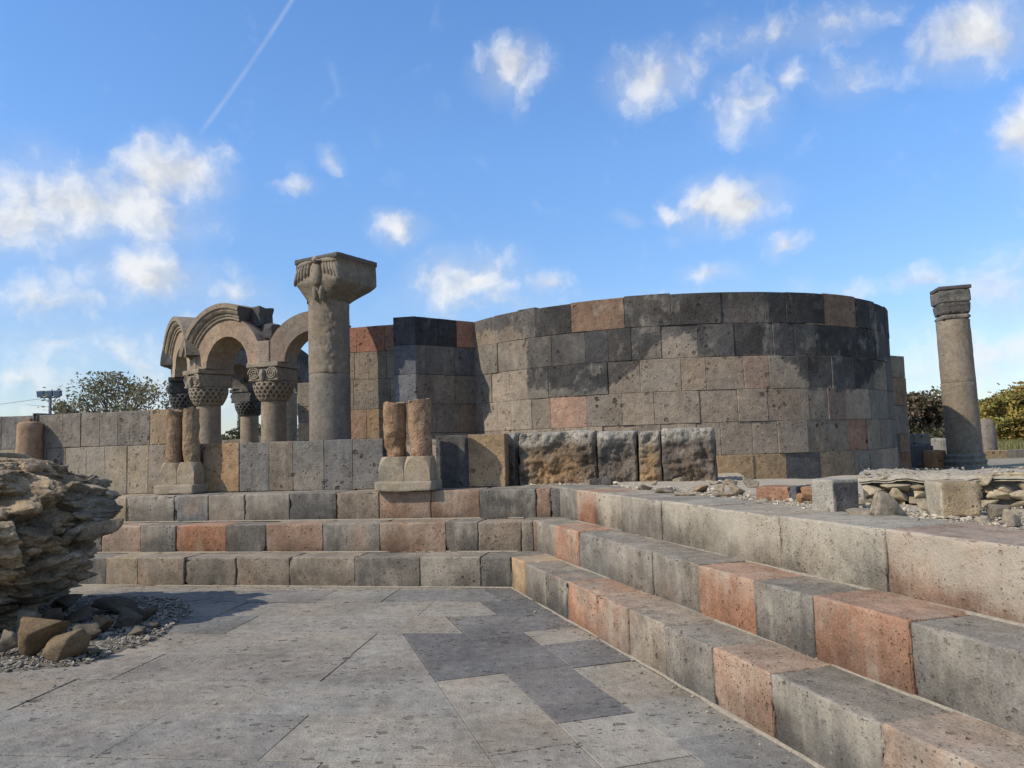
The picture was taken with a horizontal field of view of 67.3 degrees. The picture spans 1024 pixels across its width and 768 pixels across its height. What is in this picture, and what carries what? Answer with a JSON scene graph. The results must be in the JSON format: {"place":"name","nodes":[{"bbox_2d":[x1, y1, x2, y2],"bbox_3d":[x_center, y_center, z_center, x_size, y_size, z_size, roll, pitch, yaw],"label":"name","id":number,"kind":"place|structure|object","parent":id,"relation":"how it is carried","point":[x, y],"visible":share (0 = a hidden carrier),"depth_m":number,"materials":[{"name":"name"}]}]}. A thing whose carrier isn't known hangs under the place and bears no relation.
{"place":"outdoors","nodes":[
{"label":"outdoors","id":0,"kind":"place"},
{"bbox_2d":[0,595,193,672],"bbox_3d":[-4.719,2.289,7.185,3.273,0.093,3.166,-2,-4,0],"label":"gravel","id":1,"kind":"structure","parent":0,"point":[105,652],"depth_m":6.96,"materials":[{"name":"grey gravel"}]},
{"bbox_2d":[0,629,17,652],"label":"fallen stone","id":2,"kind":"object","parent":1,"relation":"on","point":[8,640],"visible":0.81,"depth_m":6.19,"materials":[{"name":"grey stone"}]},
{"bbox_2d":[16,610,41,634],"bbox_3d":[-4.301,2.130,6.840,0.338,0.259,0.179,-4,-5,32],"label":"fallen stone","id":3,"kind":"object","parent":1,"relation":"on","point":[22,613],"visible":0.43,"depth_m":6.78,"materials":[{"name":"grey stone"}]},
{"bbox_2d":[17,617,68,655],"bbox_3d":[-3.744,2.026,6.113,0.395,0.334,0.172,-2,-4,0],"label":"fallen stone","id":4,"kind":"object","parent":1,"relation":"on","point":[34,634],"visible":0.98,"depth_m":6.10,"materials":[{"name":"brown stone"}]},
{"bbox_2d":[40,608,63,620],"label":"fallen stone","id":5,"kind":"object","parent":1,"relation":"on","point":[53,613],"visible":0.65,"depth_m":7.18,"materials":[{"name":"grey stone"}]},
{"bbox_2d":[49,594,82,610],"bbox_3d":[-4.671,2.268,7.967,0.326,0.185,0.290,-2,-4,0],"label":"fallen stone","id":6,"kind":"object","parent":1,"relation":"on","point":[65,602],"visible":0.89,"depth_m":7.89,"materials":[{"name":"grey stone"}]},
{"bbox_2d":[42,628,91,662],"bbox_3d":[-3.506,2.059,6.029,0.353,0.269,0.168,-2,-4,0],"label":"fallen stone","id":7,"kind":"object","parent":1,"relation":"on","point":[73,644],"visible":0.94,"depth_m":6.00,"materials":[{"name":"brown stone"}]},
{"bbox_2d":[64,605,91,622],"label":"fallen stone","id":8,"kind":"object","parent":1,"relation":"on","point":[82,613],"visible":0.88,"depth_m":7.33,"materials":[{"name":"grey stone"}]},
{"bbox_2d":[73,622,101,639],"bbox_3d":[-3.650,2.148,6.617,0.194,0.165,0.153,-3,-5,18],"label":"fallen stone","id":9,"kind":"object","parent":1,"relation":"on","point":[93,630],"visible":0.75,"depth_m":6.62,"materials":[{"name":"grey stone"}]},
{"bbox_2d":[86,645,100,654],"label":"fallen stone","id":10,"kind":"object","parent":1,"relation":"on","point":[92,649],"visible":0.84,"depth_m":6.14,"materials":[{"name":"grey stone"}]},
{"bbox_2d":[93,614,115,632],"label":"fallen stone","id":11,"kind":"object","parent":1,"relation":"on","point":[105,623],"visible":0.73,"depth_m":6.88,"materials":[{"name":"grey stone"}]},
{"bbox_2d":[91,596,138,612],"bbox_3d":[-3.982,2.231,7.745,0.417,0.160,0.267,-2,-4,0],"label":"fallen stone","id":12,"kind":"object","parent":1,"relation":"on","point":[115,604],"visible":0.82,"depth_m":7.68,"materials":[{"name":"grey stone"}]},
{"bbox_2d":[115,606,142,628],"bbox_3d":[-3.567,2.169,7.145,0.187,0.186,0.189,-3,-5,14],"label":"fallen stone","id":13,"kind":"object","parent":1,"relation":"on","point":[128,617],"visible":0.84,"depth_m":7.13,"materials":[{"name":"grey stone"}]},
{"bbox_2d":[127,626,145,635],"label":"fallen stone","id":14,"kind":"object","parent":1,"relation":"on","point":[137,630],"visible":0.99,"depth_m":6.75,"materials":[{"name":"beige stone"}]},
{"bbox_2d":[135,607,157,620],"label":"fallen stone","id":15,"kind":"object","parent":1,"relation":"on","point":[146,613],"visible":0.72,"depth_m":7.36,"materials":[{"name":"grey stone"}]},
{"bbox_2d":[147,620,160,626],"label":"fallen stone","id":16,"kind":"object","parent":1,"relation":"on","point":[154,623],"visible":1,"depth_m":6.99,"materials":[{"name":"grey stone"}]},
{"bbox_2d":[237,414,239,430],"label":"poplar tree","id":17,"kind":"object","parent":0,"point":[238,422],"visible":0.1,"depth_m":63.79,"materials":[{"name":"green plant"}]},
{"bbox_2d":[222,439,298,443],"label":"wall","id":18,"kind":"structure","parent":0,"point":[230,441],"depth_m":23.95,"materials":[{"name":"grey stone"}]},
{"bbox_2d":[0,586,815,767],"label":"paving","id":19,"kind":"structure","parent":0,"point":[368,677],"depth_m":4.98,"materials":[{"name":"grey stone"}]},
{"bbox_2d":[0,453,123,631],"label":"rock outcrop","id":20,"kind":"object","parent":19,"relation":"on","point":[56,521],"visible":0.98,"depth_m":7.09,"materials":[{"name":"grey stone"}]},
{"bbox_2d":[6,585,790,758],"bbox_3d":[-0.852,2.035,5.271,10.910,0.035,6.558,-4,-5,27],"label":"grit","id":21,"kind":"object","parent":19,"relation":"on","point":[692,696],"visible":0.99,"depth_m":5.80,"materials":[{"name":"grey gravel"}]},
{"bbox_2d":[0,0,1023,444],"label":"sky","id":22,"kind":"structure","parent":0,"point":[161,160],"materials":[{"name":"blue"}]},
{"bbox_2d":[145,458,1023,552],"bbox_3d":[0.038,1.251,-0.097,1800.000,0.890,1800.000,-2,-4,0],"label":"ground","id":23,"kind":"structure","parent":0,"point":[1011,463],"depth_m":17.48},
{"bbox_2d":[4,390,61,413],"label":"floodlight mast","id":24,"kind":"object","parent":23,"relation":"on","point":[56,394],"visible":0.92,"depth_m":41.99,"materials":[{"name":"metal"}]},
{"bbox_2d":[52,400,82,447],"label":"shrub","id":25,"kind":"object","parent":23,"relation":"on","point":[55,411],"visible":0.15,"depth_m":42.75,"materials":[{"name":"green plant"}]},
{"bbox_2d":[25,371,172,447],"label":"broadleaf tree","id":26,"kind":"object","parent":23,"relation":"on","point":[132,391],"visible":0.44,"depth_m":43.46,"materials":[{"name":"green plant"}]},
{"bbox_2d":[3,425,297,449],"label":"treeline","id":27,"kind":"object","parent":23,"relation":"on","point":[162,444],"visible":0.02,"depth_m":106.21,"materials":[{"name":"green plant"}]},
{"bbox_2d":[221,427,239,443],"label":"shrub","id":28,"kind":"object","parent":23,"relation":"on","point":[235,432],"visible":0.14,"depth_m":41.61,"materials":[{"name":"green plant"}]},
{"bbox_2d":[236,424,260,439],"bbox_3d":[-13.364,3.214,40.014,1.911,2.350,2.139,-2,-4,0],"label":"shrub","id":29,"kind":"object","parent":23,"relation":"on","point":[259,432],"visible":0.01,"depth_m":39.73,"materials":[{"name":"green plant"}]},
{"bbox_2d":[160,303,350,443],"bbox_3d":[-6.080,0.513,18.488,4.323,3.891,9.465,0,-5,-23],"label":"arcade","id":30,"kind":"object","parent":23,"relation":"on","point":[255,359],"visible":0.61,"depth_m":15.87},
{"bbox_2d":[287,393,297,440],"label":"column","id":31,"kind":"structure","parent":23,"relation":"on","point":[292,418],"depth_m":20.88,"materials":[{"name":"grey stone"}]},
{"bbox_2d":[298,383,308,440],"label":"pier","id":32,"kind":"structure","parent":23,"relation":"on","point":[303,411],"depth_m":20.02,"materials":[{"name":"grey stone"}]},
{"bbox_2d":[294,252,376,440],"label":"eagle column","id":33,"kind":"structure","parent":23,"relation":"on","point":[332,286],"depth_m":12.54,"materials":[{"name":"grey stone"}]},
{"bbox_2d":[240,445,493,491],"bbox_3d":[-5.077,1.508,12.317,11.650,0.845,1.300,-3,-4,11],"label":"earth fill","id":34,"kind":"object","parent":23,"relation":"on","point":[408,451],"depth_m":10.93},
{"bbox_2d":[506,433,522,485],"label":"rough block","id":35,"kind":"structure","parent":34,"relation":"on","point":[513,447],"depth_m":10.42,"materials":[{"name":"grey stone"}]},
{"bbox_2d":[350,325,394,438],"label":"pier wall","id":36,"kind":"structure","parent":23,"relation":"on","point":[372,369],"depth_m":13.54,"materials":[{"name":"stone"}]},
{"bbox_2d":[393,316,476,445],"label":"stone pier","id":37,"kind":"structure","parent":23,"relation":"on","point":[434,360],"depth_m":13.18,"materials":[{"name":"grey stone"}]},
{"bbox_2d":[473,292,898,478],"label":"rotunda wall","id":38,"kind":"structure","parent":23,"relation":"on","point":[779,385],"depth_m":11.83,"materials":[{"name":"grey stone"}]},
{"bbox_2d":[890,355,911,469],"bbox_3d":[7.546,0.645,15.644,0.637,2.380,0.706,1,-5,-33],"label":"wall stub","id":39,"kind":"object","parent":23,"relation":"on","point":[900,406],"depth_m":15.40,"materials":[{"name":"grey stone"}]},
{"bbox_2d":[910,445,933,467],"bbox_3d":[9.109,1.628,17.148,0.390,0.549,0.502,-2,-4,0],"label":"stone block","id":40,"kind":"object","parent":23,"relation":"on","point":[916,456],"depth_m":16.93,"materials":[{"name":"grey stone"}]},
{"bbox_2d":[909,434,930,444],"bbox_3d":[9.300,1.279,17.672,0.417,0.283,0.496,-2,-4,0],"label":"stone block","id":41,"kind":"object","parent":40,"relation":"on","point":[920,439],"depth_m":17.44,"materials":[{"name":"grey stone"}]},
{"bbox_2d":[907,390,944,437],"bbox_3d":[21.398,1.867,40.328,4.283,3.042,4.919,-2,-4,0],"label":"broadleaf tree","id":42,"kind":"object","parent":23,"relation":"on","point":[923,412],"visible":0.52,"depth_m":39.31,"materials":[{"name":"green plant"}]},
{"bbox_2d":[912,384,944,434],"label":"broadleaf tree","id":43,"kind":"object","parent":23,"relation":"on","point":[934,393],"visible":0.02,"depth_m":52.09,"materials":[{"name":"green plant"}]},
{"bbox_2d":[923,450,945,467],"bbox_3d":[9.146,1.643,16.643,0.279,0.442,0.504,-2,-4,0],"label":"stone block","id":44,"kind":"object","parent":23,"relation":"on","point":[934,458],"depth_m":16.44,"materials":[{"name":"brown stone"}]},
{"bbox_2d":[931,438,946,453],"bbox_3d":[10.650,1.673,19.149,0.207,0.672,0.503,-2,-4,0],"label":"stone post","id":45,"kind":"object","parent":23,"relation":"on","point":[938,443],"visible":0.44,"depth_m":19.01,"materials":[{"name":"grey stone"}]},
{"bbox_2d":[930,284,988,468],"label":"leaning column","id":46,"kind":"structure","parent":23,"relation":"on","point":[951,305],"depth_m":16.00,"materials":[{"name":"grey stone"}]},
{"bbox_2d":[980,419,997,449],"bbox_3d":[13.397,1.556,21.713,0.522,1.140,0.531,-2,-4,0],"label":"column stub","id":47,"kind":"object","parent":23,"relation":"on","point":[989,435],"depth_m":21.51,"materials":[{"name":"grey stone"}]},
{"bbox_2d":[978,381,1023,441],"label":"broadleaf tree","id":48,"kind":"object","parent":23,"relation":"on","point":[1003,411],"visible":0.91,"depth_m":34.98,"materials":[{"name":"green plant"}]},
{"bbox_2d":[983,449,1023,458],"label":"wall","id":49,"kind":"structure","parent":23,"relation":"on","point":[1015,453],"depth_m":20.88,"materials":[{"name":"beige stone"}]},
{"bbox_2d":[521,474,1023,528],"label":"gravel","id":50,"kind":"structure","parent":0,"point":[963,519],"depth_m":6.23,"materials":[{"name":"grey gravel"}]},
{"bbox_2d":[589,478,612,484],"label":"flat stone","id":51,"kind":"object","parent":50,"relation":"on","point":[601,481],"visible":0.88,"depth_m":9.63,"materials":[{"name":"grey stone"}]},
{"bbox_2d":[637,484,652,489],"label":"loose stone","id":52,"kind":"object","parent":50,"relation":"on","point":[643,487],"visible":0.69,"depth_m":8.46,"materials":[{"name":"beige stone"}]},
{"bbox_2d":[522,473,1023,528],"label":"terrace ground","id":53,"kind":"structure","parent":0,"point":[742,485],"depth_m":9.01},
{"bbox_2d":[518,430,598,485],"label":"rough block","id":54,"kind":"structure","parent":53,"relation":"on","point":[566,457],"depth_m":10.28,"materials":[{"name":"brown stone"}]},
{"bbox_2d":[597,430,639,482],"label":"rough block","id":55,"kind":"structure","parent":53,"relation":"on","point":[618,456],"depth_m":10.04,"materials":[{"name":"grey stone"}]},
{"bbox_2d":[638,430,663,481],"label":"rough block","id":56,"kind":"structure","parent":53,"relation":"on","point":[650,458],"depth_m":9.92,"materials":[{"name":"brown stone"}]},
{"bbox_2d":[673,477,683,480],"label":"loose stone","id":57,"kind":"object","parent":53,"relation":"on","point":[679,479],"visible":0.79,"depth_m":9.74,"materials":[{"name":"beige stone"}]},
{"bbox_2d":[661,427,717,480],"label":"rough block","id":58,"kind":"structure","parent":53,"relation":"on","point":[688,454],"depth_m":9.77,"materials":[{"name":"grey stone"}]},
{"bbox_2d":[693,484,708,491],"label":"loose stone","id":59,"kind":"object","parent":53,"relation":"on","point":[700,488],"visible":0.97,"depth_m":7.88,"materials":[{"name":"beige stone"}]},
{"bbox_2d":[706,480,721,484],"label":"loose stone","id":60,"kind":"object","parent":53,"relation":"on","point":[714,482],"visible":0.78,"depth_m":8.92,"materials":[{"name":"beige stone"}]},
{"bbox_2d":[713,483,724,491],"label":"loose stone","id":61,"kind":"object","parent":53,"relation":"on","point":[719,487],"visible":0.93,"depth_m":7.63,"materials":[{"name":"beige stone"}]},
{"bbox_2d":[714,490,735,496],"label":"loose stone","id":62,"kind":"object","parent":53,"relation":"on","point":[728,493],"visible":0.82,"depth_m":7.14,"materials":[{"name":"beige stone"}]},
{"bbox_2d":[724,479,737,484],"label":"loose stone","id":63,"kind":"object","parent":53,"relation":"on","point":[729,482],"visible":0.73,"depth_m":8.67,"materials":[{"name":"beige stone"}]},
{"bbox_2d":[727,485,744,494],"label":"loose stone","id":64,"kind":"object","parent":53,"relation":"on","point":[737,490],"visible":0.93,"depth_m":7.46,"materials":[{"name":"beige stone"}]},
{"bbox_2d":[742,477,758,487],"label":"loose stone","id":65,"kind":"object","parent":53,"relation":"on","point":[749,483],"visible":0.9,"depth_m":8.09,"materials":[{"name":"beige stone"}]},
{"bbox_2d":[756,485,795,501],"bbox_3d":[2.367,0.971,6.805,0.313,0.144,0.300,-6,-6,42],"label":"block","id":66,"kind":"object","parent":53,"relation":"on","point":[777,492],"depth_m":6.71,"materials":[{"name":"stone"}]},
{"bbox_2d":[790,484,810,499],"bbox_3d":[2.517,0.958,6.687,0.066,0.160,0.351,-6,-6,43],"label":"block","id":67,"kind":"object","parent":53,"relation":"on","point":[795,490],"depth_m":6.57,"materials":[{"name":"grey stone"}]},
{"bbox_2d":[796,493,811,503],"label":"loose stone","id":68,"kind":"object","parent":53,"relation":"on","point":[801,498],"visible":0.88,"depth_m":6.37,"materials":[{"name":"orange stone"}]},
{"bbox_2d":[801,485,811,495],"bbox_3d":[2.631,0.953,6.634,0.176,0.154,0.310,-6,-6,43],"label":"block","id":69,"kind":"object","parent":53,"relation":"on","point":[806,490],"depth_m":6.55,"materials":[{"name":"stone"}]},
{"bbox_2d":[811,478,858,511],"bbox_3d":[2.367,0.817,5.635,0.246,0.251,0.224,0,-5,-21],"label":"squared block","id":70,"kind":"object","parent":53,"relation":"on","point":[834,494],"depth_m":5.55,"materials":[{"name":"grey stone"}]},
{"bbox_2d":[869,490,907,515],"bbox_3d":[2.504,0.803,5.116,0.243,0.202,0.102,-2,-4,0],"label":"loose stone","id":71,"kind":"object","parent":53,"relation":"on","point":[884,504],"visible":0.66,"depth_m":5.08,"materials":[{"name":"grey stone"}]},
{"bbox_2d":[916,500,926,510],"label":"loose stone","id":72,"kind":"object","parent":53,"relation":"on","point":[921,505],"visible":0.41,"depth_m":5.37,"materials":[{"name":"beige stone"}]},
{"bbox_2d":[856,468,1023,507],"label":"rubble wall","id":73,"kind":"structure","parent":53,"relation":"on","point":[905,488],"depth_m":5.89,"materials":[{"name":"stone"}]},
{"bbox_2d":[864,467,1023,475],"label":"crumbs","id":74,"kind":"object","parent":73,"relation":"on","point":[947,473],"visible":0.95,"depth_m":6.13,"materials":[{"name":"grey gravel"}]},
{"bbox_2d":[924,479,981,516],"bbox_3d":[2.936,0.759,5.125,0.248,0.234,0.302,-3,-4,10],"label":"squared block","id":75,"kind":"object","parent":53,"relation":"on","point":[953,497],"depth_m":4.99,"materials":[{"name":"beige stone"}]},
{"bbox_2d":[974,515,994,524],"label":"loose stone","id":76,"kind":"object","parent":53,"relation":"on","point":[982,519],"visible":0.84,"depth_m":4.55,"materials":[{"name":"beige stone"}]},
{"bbox_2d":[981,485,1003,493],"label":"loose stone","id":77,"kind":"object","parent":53,"relation":"on","point":[986,489],"visible":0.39,"depth_m":5.71,"materials":[{"name":"beige stone"}]},
{"bbox_2d":[987,503,1010,518],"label":"loose stone","id":78,"kind":"object","parent":53,"relation":"on","point":[994,510],"visible":0.8,"depth_m":4.86,"materials":[{"name":"grey stone"}]},
{"bbox_2d":[1002,509,1020,523],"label":"loose stone","id":79,"kind":"object","parent":53,"relation":"on","point":[1007,514],"visible":0.57,"depth_m":4.57,"materials":[{"name":"grey stone"}]},
{"bbox_2d":[997,437,1023,449],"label":"grass","id":80,"kind":"structure","parent":0,"point":[1011,444],"depth_m":26.06,"materials":[{"name":"green plant"}]},
{"label":"mortar bed","id":81,"kind":"structure","parent":0,"visible":0},
{"bbox_2d":[78,485,561,586],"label":"stone steps","id":82,"kind":"structure","parent":81,"relation":"on","point":[401,562],"depth_m":9.46,"materials":[{"name":"grey stone"}]},
{"bbox_2d":[15,421,42,459],"bbox_3d":[-7.193,1.112,11.462,0.482,1.105,0.346,-3,-4,11],"label":"column stub","id":83,"kind":"object","parent":82,"relation":"on","point":[29,438],"depth_m":11.35,"materials":[{"name":"brown stone"}]},
{"bbox_2d":[0,409,213,493],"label":"ring wall","id":84,"kind":"structure","parent":82,"relation":"on","point":[135,466],"depth_m":11.36,"materials":[{"name":"grey stone"}]},
{"bbox_2d":[154,406,207,493],"bbox_3d":[-4.683,0.937,10.954,0.612,1.223,0.480,-3,-4,11],"label":"half column pair","id":85,"kind":"object","parent":82,"relation":"on","point":[179,474],"visible":1,"depth_m":10.84},
{"bbox_2d":[203,439,387,491],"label":"wall","id":86,"kind":"structure","parent":82,"relation":"on","point":[340,464],"depth_m":10.76,"materials":[{"name":"grey stone"}]},
{"bbox_2d":[375,398,441,491],"bbox_3d":[-1.341,0.777,9.916,0.755,1.179,0.479,-3,-4,11],"label":"half column pair","id":87,"kind":"object","parent":82,"relation":"on","point":[401,471],"visible":1,"depth_m":9.76},
{"bbox_2d":[436,433,509,486],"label":"wall","id":88,"kind":"structure","parent":82,"relation":"on","point":[478,460],"depth_m":10.27,"materials":[{"name":"beige stone"}]},
{"bbox_2d":[80,483,1023,767],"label":"stone steps","id":89,"kind":"structure","parent":81,"relation":"on","point":[826,639],"depth_m":4.39,"materials":[{"name":"grey stone"}]},
{"bbox_2d":[655,487,673,492],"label":"loose stone","id":90,"kind":"object","parent":89,"relation":"on","point":[665,490],"visible":0.84,"depth_m":7.88,"materials":[{"name":"beige stone"}]},
{"bbox_2d":[674,491,694,495],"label":"loose stone","id":91,"kind":"object","parent":89,"relation":"on","point":[678,493],"visible":0.77,"depth_m":7.41,"materials":[{"name":"beige stone"}]},
{"bbox_2d":[846,508,869,514],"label":"loose stone","id":92,"kind":"object","parent":89,"relation":"on","point":[858,511],"visible":0.68,"depth_m":5.20,"materials":[{"name":"grey stone"}]},
{"bbox_2d":[1007,514,1022,527],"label":"loose stone","id":93,"kind":"object","parent":89,"relation":"on","point":[1014,521],"visible":0.95,"depth_m":4.24,"materials":[{"name":"grey stone"}]}
]}

